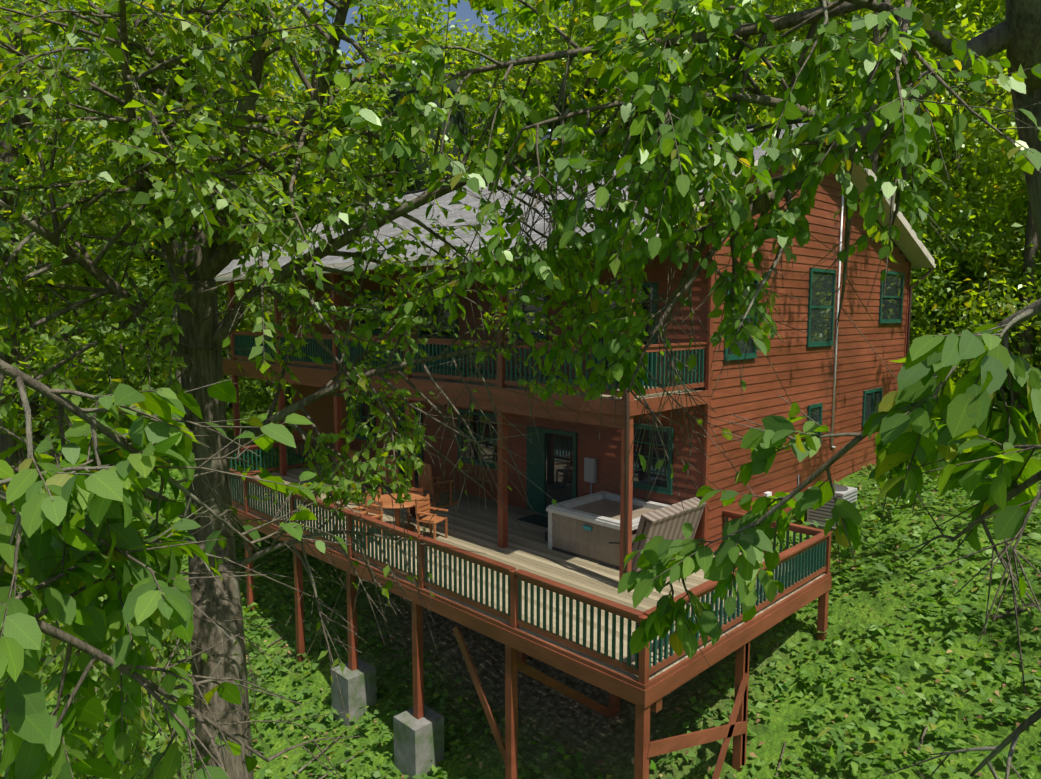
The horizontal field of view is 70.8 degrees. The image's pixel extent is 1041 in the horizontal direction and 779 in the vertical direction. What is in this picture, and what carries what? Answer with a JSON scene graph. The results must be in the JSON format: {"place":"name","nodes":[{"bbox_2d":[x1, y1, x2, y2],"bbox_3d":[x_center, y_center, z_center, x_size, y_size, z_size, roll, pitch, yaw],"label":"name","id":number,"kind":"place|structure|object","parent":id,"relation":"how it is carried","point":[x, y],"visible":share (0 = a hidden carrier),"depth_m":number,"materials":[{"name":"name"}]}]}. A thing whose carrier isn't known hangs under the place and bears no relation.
{"place":"outdoors","nodes":[
{"label":"outdoors","id":0,"kind":"place"},
{"bbox_2d":[32,0,582,152],"label":"sky","id":1,"kind":"structure","parent":0,"point":[464,12],"materials":[{"name":"blue"}]},
{"bbox_2d":[305,485,343,505],"bbox_3d":[-4.997,2.727,18.684,1.200,0.463,0.360,3,7,30],"label":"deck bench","id":2,"kind":"object","parent":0,"point":[341,501],"visible":0.06,"depth_m":18.57,"materials":[{"name":"brown wood"}]},
{"bbox_2d":[0,0,826,778],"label":"small tree leaves","id":3,"kind":"object","parent":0,"point":[170,174],"visible":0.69,"depth_m":5.11,"materials":[{"name":"green plant"}]},
{"bbox_2d":[18,0,1007,320],"bbox_3d":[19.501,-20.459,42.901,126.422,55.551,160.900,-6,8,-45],"label":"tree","id":4,"kind":"object","parent":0,"point":[458,118],"visible":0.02,"depth_m":35.93,"materials":[{"name":"green plant"}]},
{"bbox_2d":[0,323,1040,778],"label":"leaves","id":5,"kind":"object","parent":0,"point":[962,409],"visible":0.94,"depth_m":2.89,"materials":[{"name":"green plant"}]},
{"bbox_2d":[0,98,1040,778],"bbox_3d":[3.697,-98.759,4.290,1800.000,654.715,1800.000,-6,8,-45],"label":"terrain","id":6,"kind":"structure","parent":0,"point":[542,710],"depth_m":13.80,"materials":[{"name":"green plant"}]},
{"bbox_2d":[184,437,831,778],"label":"deck","id":7,"kind":"structure","parent":6,"relation":"on","point":[524,593],"depth_m":12.78,"materials":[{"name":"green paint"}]},
{"bbox_2d":[348,449,375,492],"bbox_3d":[-4.414,2.224,20.240,1.128,1.150,0.640,-3,6,-25],"label":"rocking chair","id":8,"kind":"object","parent":7,"relation":"on","point":[351,455],"visible":0.15,"depth_m":20.11,"materials":[{"name":"brown wood"}]},
{"bbox_2d":[349,487,380,514],"bbox_3d":[-3.535,2.696,16.730,0.530,0.923,0.500,3,7,30],"label":"deck chair","id":9,"kind":"object","parent":7,"relation":"on","point":[362,509],"visible":0.29,"depth_m":16.61,"materials":[{"name":"brown wood"}]},
{"bbox_2d":[355,497,382,548],"bbox_3d":[-3.257,2.823,15.506,0.500,0.923,0.530,4,7,34],"label":"deck chair","id":10,"kind":"object","parent":7,"relation":"on","point":[378,515],"visible":0.38,"depth_m":15.59,"materials":[{"name":"brown wood"}]},
{"bbox_2d":[378,458,405,494],"bbox_3d":[-3.325,2.321,19.296,0.640,1.150,1.128,3,7,25],"label":"rocking chair","id":11,"kind":"object","parent":7,"relation":"on","point":[391,461],"visible":0.25,"depth_m":19.10,"materials":[{"name":"brown wood"}]},
{"bbox_2d":[370,493,424,535],"bbox_3d":[-2.736,2.821,16.274,1.240,0.755,1.240,-6,8,-45],"label":"deck table","id":12,"kind":"object","parent":7,"relation":"on","point":[387,500],"visible":0.42,"depth_m":16.21,"materials":[{"name":"brown wood"}]},
{"bbox_2d":[407,487,435,525],"bbox_3d":[-2.328,2.659,17.092,0.500,0.923,0.530,3,7,26],"label":"deck chair","id":13,"kind":"object","parent":7,"relation":"on","point":[421,491],"visible":0.35,"depth_m":16.88,"materials":[{"name":"brown wood"}]},
{"bbox_2d":[415,494,447,539],"bbox_3d":[-1.918,2.789,15.836,0.530,0.923,0.500,3,7,28],"label":"deck chair","id":14,"kind":"object","parent":7,"relation":"on","point":[435,519],"visible":0.94,"depth_m":15.85,"materials":[{"name":"brown wood"}]},
{"bbox_2d":[417,461,458,507],"bbox_3d":[-2.215,2.392,18.607,1.128,1.150,0.640,-5,8,-40],"label":"rocking chair","id":15,"kind":"object","parent":7,"relation":"on","point":[426,484],"visible":0.75,"depth_m":18.52,"materials":[{"name":"brown wood"}]},
{"bbox_2d":[517,514,547,527],"bbox_3d":[0.535,3.099,17.242,0.650,0.015,1.100,-6,8,-45],"label":"door mat","id":16,"kind":"object","parent":7,"relation":"on","point":[540,520],"depth_m":17.35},
{"bbox_2d":[545,491,705,571],"bbox_3d":[1.982,2.733,15.043,1.936,1.193,3.026,-6,8,-45],"label":"hot tub","id":17,"kind":"object","parent":7,"relation":"on","point":[586,527],"visible":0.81,"depth_m":14.49,"materials":[{"name":"grey plastic"}]},
{"bbox_2d":[0,0,1038,462],"bbox_3d":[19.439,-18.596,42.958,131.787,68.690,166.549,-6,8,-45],"label":"forest tree","id":18,"kind":"object","parent":6,"relation":"on","point":[982,160],"depth_m":27.05,"materials":[{"name":"green plant"}]},
{"bbox_2d":[287,31,499,298],"bbox_3d":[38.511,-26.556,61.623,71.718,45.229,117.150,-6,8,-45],"label":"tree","id":19,"kind":"object","parent":18,"relation":"attached to","point":[450,51],"depth_m":66.12,"materials":[{"name":"green plant"}]},
{"bbox_2d":[0,0,1040,778],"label":"tree","id":20,"kind":"object","parent":6,"relation":"on","point":[819,128],"depth_m":5.00,"materials":[{"name":"green plant"}]},
{"bbox_2d":[0,420,1040,778],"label":"ground cover plants","id":21,"kind":"object","parent":6,"relation":"on","point":[842,730],"visible":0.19,"depth_m":13.56,"materials":[{"name":"green plant"}]},
{"bbox_2d":[20,165,1040,436],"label":"forest understorey leaves","id":22,"kind":"object","parent":6,"relation":"on","point":[970,293],"visible":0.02,"depth_m":25.96,"materials":[{"name":"green plant"}]},
{"bbox_2d":[33,446,1040,778],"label":"forest floor dead leaves","id":23,"kind":"object","parent":6,"relation":"on","point":[679,710],"visible":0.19,"depth_m":13.79,"materials":[{"name":"brown plant"}]},
{"bbox_2d":[247,484,1040,778],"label":"forest floor sticks","id":24,"kind":"object","parent":6,"relation":"on","point":[1008,611],"visible":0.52,"depth_m":13.20,"materials":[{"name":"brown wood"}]},
{"bbox_2d":[797,475,856,535],"bbox_3d":[7.042,2.664,17.083,0.960,1.100,1.407,-6,8,-45],"label":"hvac unit","id":25,"kind":"object","parent":6,"relation":"on","point":[820,515],"visible":0.4,"depth_m":16.69,"materials":[{"name":"grey metal"}]},
{"bbox_2d":[288,145,910,551],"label":"cabin walls","id":26,"kind":"structure","parent":0,"point":[802,371],"depth_m":17.47,"materials":[{"name":"brown wood"}]},
{"bbox_2d":[216,255,707,580],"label":"balcony","id":27,"kind":"structure","parent":26,"relation":"attached to","point":[308,371],"depth_m":15.25,"materials":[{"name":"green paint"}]},
{"bbox_2d":[613,274,629,573],"bbox_3d":[1.682,0.542,12.767,0.537,5.781,0.146,5,8,38],"label":"post","id":28,"kind":"object","parent":27,"relation":"attached to","point":[626,476],"visible":0.46,"depth_m":12.70,"materials":[{"name":"brown wood"}]},
{"bbox_2d":[213,119,935,354],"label":"cabin roof","id":29,"kind":"structure","parent":26,"relation":"on","point":[913,248],"depth_m":19.12,"materials":[{"name":"grey"}]},
{"bbox_2d":[531,129,558,192],"bbox_3d":[0.725,-5.709,18.639,0.900,1.760,0.900,-6,8,-45],"label":"chimney pipe","id":30,"kind":"object","parent":29,"relation":"on","point":[547,135],"visible":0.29,"depth_m":18.43,"materials":[{"name":"grey metal"}]},
{"bbox_2d":[346,267,904,515],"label":"windows","id":31,"kind":"structure","parent":26,"relation":"in","point":[555,479],"depth_m":17.89,"materials":[{"name":"glass"}]},
{"bbox_2d":[584,194,843,496],"bbox_3d":[5.100,-1.026,16.854,7.142,8.300,1.736,-2,6,-19],"label":"electrical conduit","id":32,"kind":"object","parent":26,"relation":"attached to","point":[590,469],"depth_m":18.31,"materials":[{"name":"white plastic"}]}
]}

